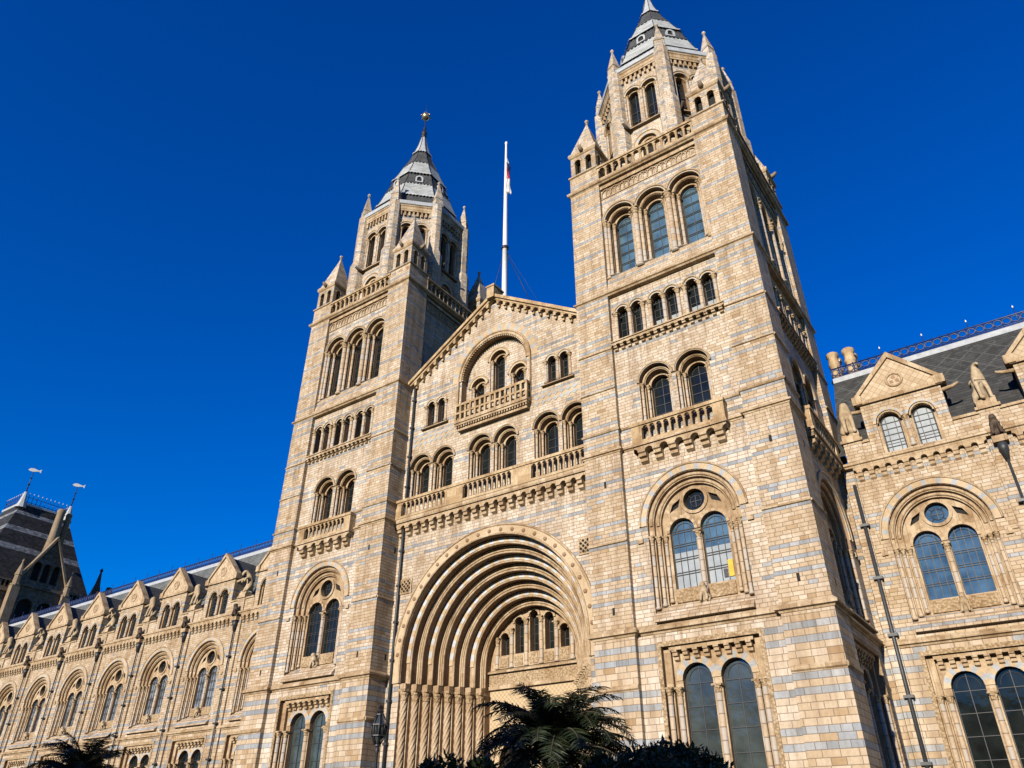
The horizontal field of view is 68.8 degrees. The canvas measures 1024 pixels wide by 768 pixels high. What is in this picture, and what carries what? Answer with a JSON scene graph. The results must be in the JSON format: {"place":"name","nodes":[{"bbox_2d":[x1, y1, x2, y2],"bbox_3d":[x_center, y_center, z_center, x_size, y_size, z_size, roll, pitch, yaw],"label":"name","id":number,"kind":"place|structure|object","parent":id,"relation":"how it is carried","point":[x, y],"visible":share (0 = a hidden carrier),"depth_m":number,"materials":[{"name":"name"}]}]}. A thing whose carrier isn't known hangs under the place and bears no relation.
{"place":"outdoors","nodes":[
{"label":"outdoors","id":0,"kind":"place"},
{"bbox_2d":[0,0,1023,602],"label":"sky","id":1,"kind":"structure","parent":0,"point":[182,182],"materials":[{"name":"blue"}]},
{"label":"ground","id":2,"kind":"structure","parent":0,"visible":0},
{"bbox_2d":[0,467,111,624],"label":"corner pavilion","id":3,"kind":"structure","parent":2,"relation":"on","point":[39,567],"depth_m":101.97,"materials":[{"name":"stone"}]},
{"bbox_2d":[0,536,272,767],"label":"museum wing","id":4,"kind":"structure","parent":2,"relation":"on","point":[166,687],"depth_m":65.76,"materials":[{"name":"beige stone"}]},
{"bbox_2d":[2,637,13,653],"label":"beast statue","id":5,"kind":"object","parent":4,"relation":"on","point":[9,648],"visible":0.9,"depth_m":81.50,"materials":[{"name":"stone"}]},
{"bbox_2d":[26,701,37,732],"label":"window","id":6,"kind":"structure","parent":4,"relation":"in","point":[34,709],"depth_m":73.46,"materials":[{"name":"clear glass"}]},
{"bbox_2d":[33,699,45,731],"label":"window","id":7,"kind":"structure","parent":4,"relation":"in","point":[44,699],"depth_m":72.79,"materials":[{"name":"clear glass"}]},
{"bbox_2d":[34,628,45,645],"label":"beast statue","id":8,"kind":"object","parent":4,"relation":"on","point":[42,637],"visible":0.95,"depth_m":78.30,"materials":[{"name":"stone"}]},
{"bbox_2d":[62,694,73,727],"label":"window","id":9,"kind":"structure","parent":4,"relation":"in","point":[70,701],"depth_m":70.09,"materials":[{"name":"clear glass"}]},
{"bbox_2d":[67,619,79,636],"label":"beast statue","id":10,"kind":"object","parent":4,"relation":"on","point":[74,631],"visible":0.92,"depth_m":74.84,"materials":[{"name":"stone"}]},
{"bbox_2d":[69,692,81,726],"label":"window","id":11,"kind":"structure","parent":4,"relation":"in","point":[77,703],"depth_m":69.42,"materials":[{"name":"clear glass"}]},
{"bbox_2d":[101,686,113,720],"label":"window","id":12,"kind":"structure","parent":4,"relation":"in","point":[109,698],"depth_m":66.75,"materials":[{"name":"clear glass"}]},
{"bbox_2d":[105,608,117,628],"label":"beast statue","id":13,"kind":"object","parent":4,"relation":"on","point":[113,620],"visible":1,"depth_m":71.62,"materials":[{"name":"stone"}]},
{"bbox_2d":[110,684,122,720],"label":"window","id":14,"kind":"structure","parent":4,"relation":"in","point":[121,687],"depth_m":66.05,"materials":[{"name":"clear glass"}]},
{"bbox_2d":[131,757,137,767],"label":"window","id":15,"kind":"structure","parent":4,"relation":"in","point":[134,764],"depth_m":60.82,"materials":[{"name":"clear glass"}]},
{"bbox_2d":[142,756,148,767],"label":"window","id":16,"kind":"structure","parent":4,"relation":"in","point":[146,760],"depth_m":60.01,"materials":[{"name":"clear glass"}]},
{"bbox_2d":[145,597,157,617],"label":"beast statue","id":17,"kind":"object","parent":4,"relation":"on","point":[152,610],"visible":0.98,"depth_m":68.16,"materials":[{"name":"stone"}]},
{"bbox_2d":[145,678,157,714],"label":"window","id":18,"kind":"structure","parent":4,"relation":"in","point":[153,689],"depth_m":63.43,"materials":[{"name":"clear glass"}]},
{"bbox_2d":[155,676,167,713],"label":"window","id":19,"kind":"structure","parent":4,"relation":"in","point":[159,703],"depth_m":62.66,"materials":[{"name":"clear glass"}]},
{"bbox_2d":[179,751,187,767],"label":"window","id":20,"kind":"structure","parent":4,"relation":"in","point":[185,757],"depth_m":57.38,"materials":[{"name":"black glass"}]},
{"bbox_2d":[190,584,202,606],"bbox_3d":[-27.291,18.397,65.074,0.842,1.837,1.085,-13,-34,20],"label":"beast statue","id":21,"kind":"object","parent":4,"relation":"on","point":[198,597],"visible":0.99,"depth_m":64.82,"materials":[{"name":"stone"}]},
{"bbox_2d":[192,750,200,767],"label":"window","id":22,"kind":"structure","parent":4,"relation":"in","point":[197,757],"depth_m":56.59,"materials":[{"name":"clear glass"}]},
{"bbox_2d":[193,668,206,708],"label":"window","id":23,"kind":"structure","parent":4,"relation":"in","point":[201,683],"depth_m":60.04,"materials":[{"name":"grey glass"}]},
{"bbox_2d":[204,666,217,706],"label":"window","id":24,"kind":"structure","parent":4,"relation":"in","point":[213,677],"depth_m":59.32,"materials":[{"name":"grey glass"}]},
{"bbox_2d":[210,652,214,662],"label":"window","id":25,"kind":"structure","parent":4,"relation":"in","point":[213,654],"depth_m":60.92,"materials":[{"name":"black glass"}]},
{"bbox_2d":[241,570,253,592],"bbox_3d":[-21.817,16.325,61.677,1.158,1.838,0.752,26,-40,-35],"label":"beast statue","id":26,"kind":"object","parent":4,"relation":"on","point":[249,586],"visible":1,"depth_m":61.59,"materials":[{"name":"stone"}]},
{"bbox_2d":[417,752,444,767],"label":"garden shrub","id":27,"kind":"object","parent":2,"relation":"on","point":[427,763],"visible":0.69,"depth_m":13.73,"materials":[{"name":"green plant"}]},
{"bbox_2d":[433,748,466,767],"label":"garden shrub","id":28,"kind":"object","parent":2,"relation":"on","point":[452,760],"visible":1,"depth_m":13.28,"materials":[{"name":"green plant"}]},
{"bbox_2d":[458,755,499,767],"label":"garden shrub","id":29,"kind":"object","parent":2,"relation":"on","point":[480,762],"visible":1,"depth_m":13.29,"materials":[{"name":"green plant"}]},
{"bbox_2d":[379,283,596,767],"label":"entrance block","id":30,"kind":"structure","parent":2,"relation":"on","point":[492,597],"depth_m":40.73,"materials":[{"name":"stone"}]},
{"bbox_2d":[423,466,429,492],"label":"window","id":31,"kind":"structure","parent":30,"relation":"in","point":[426,475],"depth_m":45.66,"materials":[{"name":"grey glass"}]},
{"bbox_2d":[431,406,434,424],"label":"window","id":32,"kind":"structure","parent":30,"relation":"in","point":[433,411],"depth_m":47.25,"materials":[{"name":"black glass"}]},
{"bbox_2d":[441,402,444,421],"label":"window","id":33,"kind":"structure","parent":30,"relation":"in","point":[443,407],"depth_m":46.86,"materials":[{"name":"black glass"}]},
{"bbox_2d":[445,459,452,485],"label":"window","id":34,"kind":"structure","parent":30,"relation":"in","point":[449,467],"depth_m":44.78,"materials":[{"name":"grey glass"}]},
{"bbox_2d":[480,387,483,406],"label":"window","id":35,"kind":"structure","parent":30,"relation":"in","point":[482,390],"depth_m":46.47,"materials":[{"name":"black glass"}]},
{"bbox_2d":[482,446,489,474],"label":"window","id":36,"kind":"structure","parent":30,"relation":"in","point":[486,455],"depth_m":43.38,"materials":[{"name":"grey glass"}]},
{"bbox_2d":[498,358,504,399],"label":"window","id":37,"kind":"structure","parent":30,"relation":"in","point":[501,379],"depth_m":46.11,"materials":[{"name":"black glass"}]},
{"bbox_2d":[506,637,508,654],"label":"window","id":38,"kind":"structure","parent":30,"relation":"in","point":[507,642],"depth_m":41.42,"materials":[{"name":"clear glass"}]},
{"bbox_2d":[508,438,515,466],"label":"window","id":39,"kind":"structure","parent":30,"relation":"in","point":[512,444],"depth_m":42.50,"materials":[{"name":"grey glass"}]},
{"bbox_2d":[495,141,536,299],"bbox_3d":[0.222,-10.892,53.086,5.276,17.204,2.058,-7,-33,12],"label":"flagpole","id":40,"kind":"object","parent":30,"relation":"on","point":[504,248],"visible":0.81,"depth_m":51.31,"materials":[{"name":"white metal"}]},
{"bbox_2d":[505,158,510,193],"bbox_3d":[-0.257,-15.303,54.854,0.358,3.850,0.272,-20,-37,30],"label":"flag","id":41,"kind":"object","parent":40,"relation":"hanging from","point":[508,188],"visible":1,"depth_m":54.58,"materials":[{"name":"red fabric"}]},
{"bbox_2d":[519,371,523,393],"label":"window","id":42,"kind":"structure","parent":30,"relation":"in","point":[521,377],"depth_m":45.02,"materials":[{"name":"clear glass"}]},
{"bbox_2d":[520,620,523,652],"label":"window","id":43,"kind":"structure","parent":30,"relation":"in","point":[522,623],"depth_m":41.13,"materials":[{"name":"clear glass"}]},
{"bbox_2d":[535,613,538,650],"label":"window","id":44,"kind":"structure","parent":30,"relation":"in","point":[536,619],"depth_m":40.70,"materials":[{"name":"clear glass"}]},
{"bbox_2d":[549,615,554,648],"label":"window","id":45,"kind":"structure","parent":30,"relation":"in","point":[551,623],"depth_m":40.18,"materials":[{"name":"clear glass"}]},
{"bbox_2d":[548,424,558,454],"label":"window","id":46,"kind":"structure","parent":30,"relation":"in","point":[553,444],"depth_m":41.12,"materials":[{"name":"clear glass"}]},
{"bbox_2d":[551,360,555,380],"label":"window","id":47,"kind":"structure","parent":30,"relation":"in","point":[553,367],"depth_m":42.78,"materials":[{"name":"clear glass"}]},
{"bbox_2d":[563,355,568,376],"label":"window","id":48,"kind":"structure","parent":30,"relation":"in","point":[566,370],"depth_m":42.33,"materials":[{"name":"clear glass"}]},
{"bbox_2d":[565,627,569,645],"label":"window","id":49,"kind":"structure","parent":30,"relation":"in","point":[567,641],"depth_m":39.50,"materials":[{"name":"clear glass"}]},
{"bbox_2d":[576,416,583,445],"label":"window","id":50,"kind":"structure","parent":30,"relation":"in","point":[579,425],"depth_m":40.29,"materials":[{"name":"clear glass"}]},
{"bbox_2d":[470,682,640,767],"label":"palm tree","id":51,"kind":"object","parent":2,"relation":"on","point":[548,734],"visible":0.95,"depth_m":14.97,"materials":[{"name":"green plant"}]},
{"bbox_2d":[580,747,617,767],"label":"garden shrub","id":52,"kind":"object","parent":2,"relation":"on","point":[598,760],"visible":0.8,"depth_m":12.38,"materials":[{"name":"green plant"}]},
{"bbox_2d":[606,734,733,767],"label":"garden shrub","id":53,"kind":"object","parent":2,"relation":"on","point":[676,754],"visible":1,"depth_m":9.77,"materials":[{"name":"green plant"}]},
{"bbox_2d":[826,306,1023,767],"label":"museum wing","id":54,"kind":"structure","parent":2,"relation":"on","point":[932,471],"depth_m":33.40,"materials":[{"name":"beige stone"}]},
{"bbox_2d":[839,403,858,435],"bbox_3d":[17.073,1.884,38.178,0.841,1.837,1.085,-10,-33,16],"label":"beast statue","id":55,"kind":"object","parent":54,"relation":"on","point":[846,419],"visible":0.87,"depth_m":37.90,"materials":[{"name":"stone"}]},
{"bbox_2d":[914,532,958,599],"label":"window","id":56,"kind":"structure","parent":54,"relation":"in","point":[939,581],"depth_m":33.41,"materials":[{"name":"blue glass"}]},
{"bbox_2d":[925,504,948,522],"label":"window","id":57,"kind":"structure","parent":54,"relation":"in","point":[936,513],"depth_m":34.31,"materials":[{"name":"blue glass"}]},
{"bbox_2d":[949,526,996,594],"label":"window","id":58,"kind":"structure","parent":54,"relation":"in","point":[975,573],"depth_m":32.69,"materials":[{"name":"blue glass"}]},
{"bbox_2d":[968,362,994,403],"bbox_3d":[21.979,0.024,35.248,0.746,1.993,1.178,-3,-32,6],"label":"beast statue","id":59,"kind":"object","parent":54,"relation":"on","point":[978,383],"visible":0.76,"depth_m":35.03,"materials":[{"name":"stone"}]},
{"bbox_2d":[952,672,1010,767],"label":"window","id":60,"kind":"structure","parent":54,"relation":"in","point":[985,742],"depth_m":30.07,"materials":[{"name":"black glass"}]},
{"bbox_2d":[996,667,1023,767],"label":"window","id":61,"kind":"structure","parent":54,"relation":"in","point":[1009,681],"depth_m":29.74,"materials":[{"name":"black glass"}]},
{"label":"forecourt","id":62,"kind":"structure","parent":0,"visible":0},
{"bbox_2d":[24,731,134,767],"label":"palm tree","id":63,"kind":"object","parent":62,"relation":"on","point":[77,758],"visible":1,"depth_m":25.88,"materials":[{"name":"green plant"}]},
{"bbox_2d":[232,109,486,767],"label":"tower","id":64,"kind":"structure","parent":62,"relation":"on","point":[397,308],"depth_m":47.34,"materials":[{"name":"beige stone"}]},
{"bbox_2d":[288,714,305,767],"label":"window","id":65,"kind":"structure","parent":64,"relation":"in","point":[297,735],"depth_m":40.73,"materials":[{"name":"grey glass"}]},
{"bbox_2d":[305,603,322,656],"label":"window","id":66,"kind":"structure","parent":64,"relation":"in","point":[312,643],"depth_m":43.83,"materials":[{"name":"clear glass"}]},
{"bbox_2d":[308,711,325,767],"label":"window","id":67,"kind":"structure","parent":64,"relation":"in","point":[317,732],"depth_m":39.94,"materials":[{"name":"grey glass"}]},
{"bbox_2d":[324,581,331,596],"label":"window","id":68,"kind":"structure","parent":64,"relation":"in","point":[328,588],"depth_m":44.73,"materials":[{"name":"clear glass"}]},
{"bbox_2d":[326,490,332,518],"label":"window","id":69,"kind":"structure","parent":64,"relation":"in","point":[330,497],"depth_m":48.45,"materials":[{"name":"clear glass"}]},
{"bbox_2d":[322,600,338,653],"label":"window","id":70,"kind":"structure","parent":64,"relation":"in","point":[333,612],"depth_m":43.08,"materials":[{"name":"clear glass"}]},
{"bbox_2d":[333,351,341,394],"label":"window","id":71,"kind":"structure","parent":64,"relation":"in","point":[339,361],"depth_m":54.52,"materials":[{"name":"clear glass"}]},
{"bbox_2d":[347,483,353,511],"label":"window","id":72,"kind":"structure","parent":64,"relation":"in","point":[352,487],"depth_m":47.48,"materials":[{"name":"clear glass"}]},
{"bbox_2d":[353,341,362,385],"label":"window","id":73,"kind":"structure","parent":64,"relation":"in","point":[360,346],"depth_m":53.51,"materials":[{"name":"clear glass"}]},
{"bbox_2d":[374,330,383,377],"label":"window","id":74,"kind":"structure","parent":64,"relation":"in","point":[381,335],"depth_m":52.49,"materials":[{"name":"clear glass"}]},
{"bbox_2d":[370,703,387,767],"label":"lamp post","id":75,"kind":"object","parent":62,"relation":"on","point":[379,726],"visible":1,"depth_m":30.50,"materials":[{"name":"metal"}]},
{"bbox_2d":[567,0,916,767],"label":"tower","id":76,"kind":"structure","parent":62,"relation":"on","point":[735,616],"depth_m":33.63,"materials":[{"name":"beige stone"}]},
{"bbox_2d":[620,311,628,337],"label":"window","id":77,"kind":"structure","parent":76,"relation":"in","point":[624,317],"depth_m":39.72,"materials":[{"name":"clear glass"}]},
{"bbox_2d":[618,217,635,271],"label":"window","id":78,"kind":"structure","parent":76,"relation":"in","point":[627,252],"depth_m":42.86,"materials":[{"name":"teal glass"}]},
{"bbox_2d":[635,305,642,331],"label":"window","id":79,"kind":"structure","parent":76,"relation":"in","point":[638,314],"depth_m":39.30,"materials":[{"name":"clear glass"}]},
{"bbox_2d":[654,298,663,324],"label":"window","id":80,"kind":"structure","parent":76,"relation":"in","point":[659,316],"depth_m":38.73,"materials":[{"name":"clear glass"}]},
{"bbox_2d":[649,202,669,257],"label":"window","id":81,"kind":"structure","parent":76,"relation":"in","point":[657,220],"depth_m":41.86,"materials":[{"name":"teal glass"}]},
{"bbox_2d":[654,377,672,415],"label":"window","id":82,"kind":"structure","parent":76,"relation":"in","point":[662,396],"depth_m":36.82,"materials":[{"name":"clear glass"}]},
{"bbox_2d":[669,292,678,318],"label":"window","id":83,"kind":"structure","parent":76,"relation":"in","point":[672,298],"depth_m":38.33,"materials":[{"name":"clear glass"}]},
{"bbox_2d":[672,520,701,588],"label":"window","id":84,"kind":"structure","parent":76,"relation":"in","point":[687,564],"depth_m":32.24,"materials":[{"name":"white glass"}]},
{"bbox_2d":[682,187,704,243],"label":"window","id":85,"kind":"structure","parent":76,"relation":"in","point":[690,199],"depth_m":40.85,"materials":[{"name":"teal glass"}]},
{"bbox_2d":[686,490,703,509],"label":"window","id":86,"kind":"structure","parent":76,"relation":"in","point":[695,499],"depth_m":33.14,"materials":[{"name":"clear glass"}]},
{"bbox_2d":[689,284,700,310],"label":"window","id":87,"kind":"structure","parent":76,"relation":"in","point":[693,290],"depth_m":37.76,"materials":[{"name":"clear glass"}]},
{"bbox_2d":[690,365,710,404],"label":"window","id":88,"kind":"structure","parent":76,"relation":"in","point":[699,382],"depth_m":35.85,"materials":[{"name":"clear glass"}]},
{"bbox_2d":[685,663,723,763],"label":"window","id":89,"kind":"structure","parent":76,"relation":"in","point":[704,724],"depth_m":29.02,"materials":[{"name":"grey glass"}]},
{"bbox_2d":[704,277,715,304],"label":"window","id":90,"kind":"structure","parent":76,"relation":"in","point":[709,288],"depth_m":37.36,"materials":[{"name":"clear glass"}]},
{"bbox_2d":[702,512,735,582],"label":"window","id":91,"kind":"structure","parent":76,"relation":"in","point":[715,527],"depth_m":31.58,"materials":[{"name":"white glass"}]},
{"bbox_2d":[724,659,767,767],"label":"window","id":92,"kind":"structure","parent":76,"relation":"in","point":[746,730],"depth_m":28.04,"materials":[{"name":"grey glass"}]}
]}

